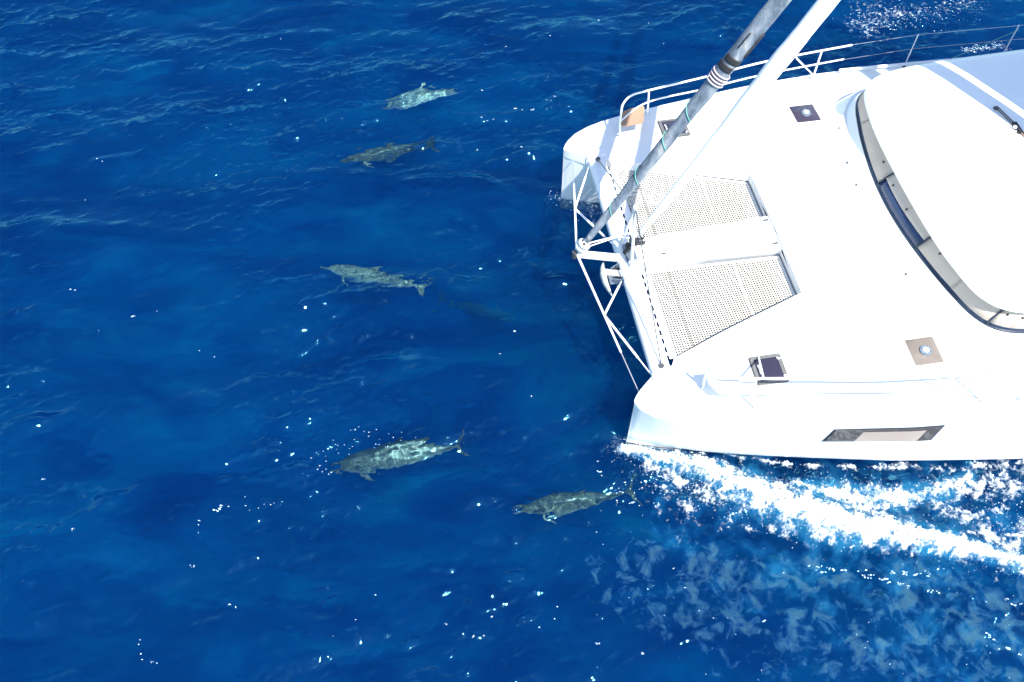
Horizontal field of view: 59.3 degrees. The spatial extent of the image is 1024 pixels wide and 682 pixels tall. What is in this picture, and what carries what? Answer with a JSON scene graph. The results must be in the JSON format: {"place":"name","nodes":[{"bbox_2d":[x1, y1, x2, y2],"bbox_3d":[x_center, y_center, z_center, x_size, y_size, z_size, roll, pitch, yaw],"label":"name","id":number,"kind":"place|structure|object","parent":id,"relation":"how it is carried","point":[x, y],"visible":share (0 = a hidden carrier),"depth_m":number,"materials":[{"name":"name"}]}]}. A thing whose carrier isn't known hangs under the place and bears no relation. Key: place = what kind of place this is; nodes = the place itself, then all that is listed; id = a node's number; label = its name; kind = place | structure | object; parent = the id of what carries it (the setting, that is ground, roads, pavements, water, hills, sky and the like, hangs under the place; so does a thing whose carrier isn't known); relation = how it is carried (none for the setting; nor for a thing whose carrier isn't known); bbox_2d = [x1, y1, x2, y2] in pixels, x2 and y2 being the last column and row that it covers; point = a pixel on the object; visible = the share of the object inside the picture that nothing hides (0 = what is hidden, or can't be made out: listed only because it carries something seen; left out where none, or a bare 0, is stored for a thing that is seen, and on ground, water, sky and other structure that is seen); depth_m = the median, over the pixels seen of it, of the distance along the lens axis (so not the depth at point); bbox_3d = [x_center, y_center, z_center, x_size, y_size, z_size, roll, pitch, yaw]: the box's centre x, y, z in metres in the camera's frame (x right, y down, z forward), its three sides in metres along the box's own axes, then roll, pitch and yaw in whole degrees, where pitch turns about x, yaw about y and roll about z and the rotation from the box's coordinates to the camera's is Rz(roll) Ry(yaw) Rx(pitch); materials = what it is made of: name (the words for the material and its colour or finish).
{"place":"outdoors","nodes":[
{"label":"outdoors","id":0,"kind":"place"},
{"bbox_2d":[0,0,1023,681],"bbox_3d":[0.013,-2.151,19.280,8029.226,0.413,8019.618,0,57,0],"label":"water","id":1,"kind":"structure","parent":0,"point":[328,234],"depth_m":17.36,"materials":[{"name":"blue liquid"}]},
{"bbox_2d":[42,20,1021,670],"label":"foam flecks","id":2,"kind":"object","parent":1,"relation":"on","point":[658,502],"visible":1,"depth_m":15.37,"materials":[{"name":"white liquid"}]},
{"bbox_2d":[550,0,1001,213],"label":"spray drops","id":3,"kind":"object","parent":1,"relation":"on","point":[859,36],"visible":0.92,"depth_m":23.37,"materials":[{"name":"white liquid"}]},
{"bbox_2d":[561,0,1023,460],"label":"catamaran","id":4,"kind":"object","parent":1,"relation":"on","point":[879,230],"visible":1,"depth_m":16.42,"materials":[{"name":"plastic"}]},
{"bbox_2d":[600,262,624,295],"bbox_3d":[1.885,-1.207,17.059,0.408,0.355,0.630,-8,57,-5],"label":"anchor","id":5,"kind":"object","parent":4,"relation":"hanging from","point":[614,274],"visible":0.99,"depth_m":17.01,"materials":[{"name":"metal"}]},
{"bbox_2d":[604,437,1022,573],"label":"spray drops","id":6,"kind":"object","parent":1,"relation":"on","point":[800,496],"visible":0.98,"depth_m":16.14,"materials":[{"name":"white liquid"}]},
{"bbox_2d":[617,444,1023,572],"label":"bow wave foam","id":7,"kind":"object","parent":1,"relation":"on","point":[832,512],"visible":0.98,"depth_m":15.87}
]}

